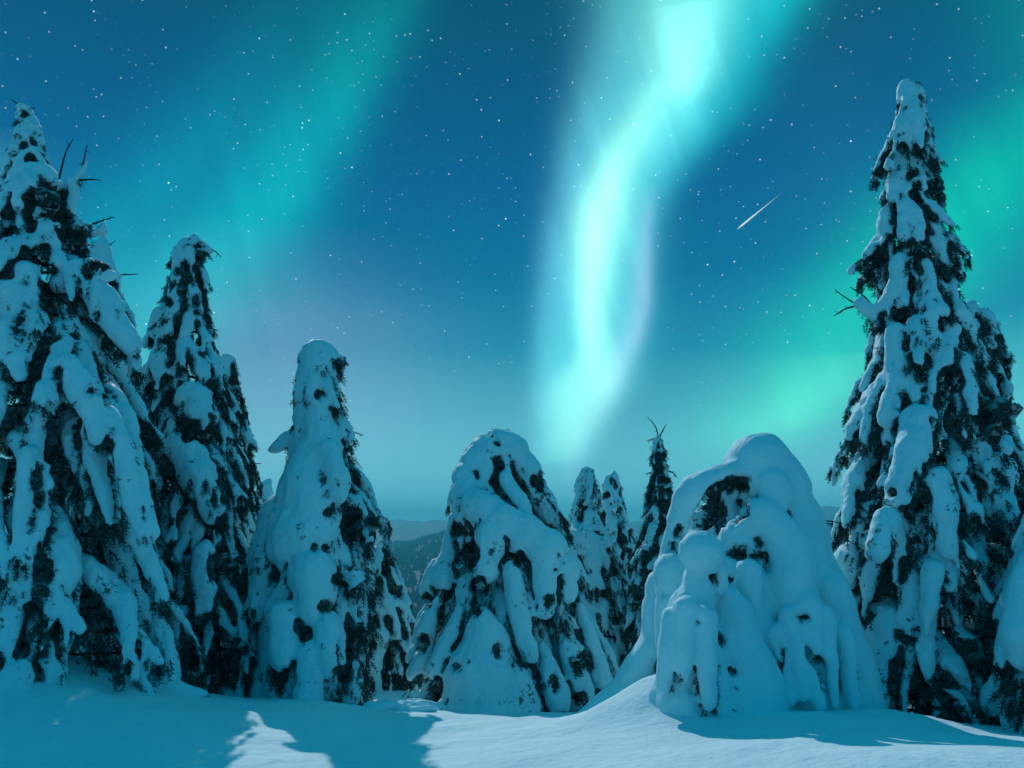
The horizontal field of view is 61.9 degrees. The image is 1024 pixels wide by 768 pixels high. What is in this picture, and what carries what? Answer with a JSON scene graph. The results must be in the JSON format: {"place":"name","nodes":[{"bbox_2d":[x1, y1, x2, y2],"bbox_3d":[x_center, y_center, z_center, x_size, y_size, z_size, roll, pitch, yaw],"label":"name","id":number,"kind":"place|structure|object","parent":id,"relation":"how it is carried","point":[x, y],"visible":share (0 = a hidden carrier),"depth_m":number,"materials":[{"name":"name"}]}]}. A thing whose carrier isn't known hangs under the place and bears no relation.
{"place":"outdoors","nodes":[
{"label":"outdoors","id":0,"kind":"place"},
{"bbox_2d":[0,506,1023,767],"bbox_3d":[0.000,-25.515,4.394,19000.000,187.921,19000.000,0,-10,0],"label":"snowy ground","id":1,"kind":"structure","parent":0,"point":[82,716],"depth_m":8.36,"materials":[{"name":"white snow"}]},
{"bbox_2d":[65,236,142,663],"bbox_3d":[-7.175,1.427,15.517,2.799,8.648,2.724,-9,-13,42],"label":"spruce tree","id":2,"kind":"object","parent":1,"relation":"on","point":[101,249],"visible":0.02,"depth_m":15.98,"materials":[{"name":"white plant"}]},
{"bbox_2d":[0,99,212,696],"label":"spruce tree","id":3,"kind":"object","parent":1,"relation":"on","point":[76,428],"visible":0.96,"depth_m":10.74,"materials":[{"name":"white plant"}]},
{"bbox_2d":[136,234,257,697],"bbox_3d":[-4.964,1.449,13.911,2.635,8.153,2.394,0,-10,0],"label":"spruce tree","id":4,"kind":"object","parent":1,"relation":"on","point":[205,491],"visible":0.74,"depth_m":13.36,"materials":[{"name":"white plant"}]},
{"bbox_2d":[196,353,265,676],"bbox_3d":[-5.562,3.144,17.680,2.072,7.760,1.944,0,-10,0],"label":"spruce tree","id":5,"kind":"object","parent":1,"relation":"on","point":[245,434],"visible":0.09,"depth_m":18.04,"materials":[{"name":"white plant"}]},
{"bbox_2d":[255,478,273,510],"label":"snow-covered tree","id":6,"kind":"object","parent":1,"relation":"on","point":[267,491],"visible":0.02,"depth_m":21.71,"materials":[{"name":"white snow"}]},
{"bbox_2d":[240,338,392,705],"bbox_3d":[-3.130,2.683,13.558,2.391,7.024,2.692,0,-10,0],"label":"spruce tree","id":7,"kind":"object","parent":1,"relation":"on","point":[311,610],"visible":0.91,"depth_m":12.98,"materials":[{"name":"white plant"}]},
{"bbox_2d":[366,540,420,691],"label":"spruce tree","id":8,"kind":"object","parent":1,"relation":"on","point":[397,618],"visible":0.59,"depth_m":17.57,"materials":[{"name":"white plant"}]},
{"bbox_2d":[363,698,445,711],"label":"snow chunks","id":9,"kind":"object","parent":1,"relation":"on","point":[414,705],"visible":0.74,"depth_m":11.59,"materials":[{"name":"white snow"}]},
{"bbox_2d":[401,428,618,713],"bbox_3d":[-0.064,3.794,14.664,3.557,6.117,3.898,7,-12,-36],"label":"spruce tree","id":10,"kind":"object","parent":1,"relation":"on","point":[498,587],"visible":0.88,"depth_m":13.68,"materials":[{"name":"white plant"}]},
{"bbox_2d":[191,529,964,695],"bbox_3d":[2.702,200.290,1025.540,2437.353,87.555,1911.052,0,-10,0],"label":"distant forest","id":11,"kind":"object","parent":1,"relation":"on","point":[407,548],"visible":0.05,"depth_m":1125.32,"materials":[{"name":"green plant"}]},
{"bbox_2d":[557,466,631,694],"bbox_3d":[1.728,4.500,17.485,2.434,5.640,2.414,0,-10,0],"label":"spruce tree","id":12,"kind":"object","parent":1,"relation":"on","point":[595,549],"visible":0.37,"depth_m":17.22,"materials":[{"name":"white plant"}]},
{"bbox_2d":[600,470,635,641],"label":"spruce tree","id":13,"kind":"object","parent":1,"relation":"on","point":[619,529],"visible":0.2,"depth_m":20.48,"materials":[{"name":"white plant"}]},
{"bbox_2d":[618,417,676,665],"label":"spruce tree","id":14,"kind":"object","parent":1,"relation":"on","point":[653,525],"visible":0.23,"depth_m":16.50,"materials":[{"name":"green plant"}]},
{"bbox_2d":[649,531,789,716],"bbox_3d":[2.164,2.847,8.969,1.223,2.574,1.654,-9,-13,42],"label":"young spruce","id":15,"kind":"object","parent":1,"relation":"on","point":[719,658],"visible":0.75,"depth_m":8.63,"materials":[{"name":"white plant"}]},
{"bbox_2d":[575,432,886,713],"bbox_3d":[2.632,2.855,10.028,2.771,4.602,2.961,-9,-13,41],"label":"spruce tree","id":16,"kind":"object","parent":1,"relation":"on","point":[759,514],"visible":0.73,"depth_m":9.64,"materials":[{"name":"white plant"}]},
{"bbox_2d":[827,523,835,553],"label":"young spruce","id":17,"kind":"object","parent":1,"relation":"on","point":[829,528],"depth_m":13.22,"materials":[{"name":"plant"}]},
{"bbox_2d":[825,78,1023,724],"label":"spruce tree","id":18,"kind":"object","parent":1,"relation":"on","point":[910,531],"visible":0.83,"depth_m":10.80,"materials":[{"name":"white plant"}]},
{"bbox_2d":[941,300,1023,633],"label":"spruce tree","id":19,"kind":"object","parent":1,"relation":"on","point":[992,341],"visible":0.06,"depth_m":13.43,"materials":[{"name":"white plant"}]},
{"bbox_2d":[976,514,1023,733],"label":"spruce tree","id":20,"kind":"object","parent":1,"relation":"on","point":[1000,698],"visible":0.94,"depth_m":9.30,"materials":[{"name":"white plant"}]},
{"bbox_2d":[0,0,1023,522],"label":"sky","id":21,"kind":"structure","parent":0,"point":[524,218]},
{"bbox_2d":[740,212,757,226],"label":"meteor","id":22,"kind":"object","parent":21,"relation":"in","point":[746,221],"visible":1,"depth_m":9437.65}
]}

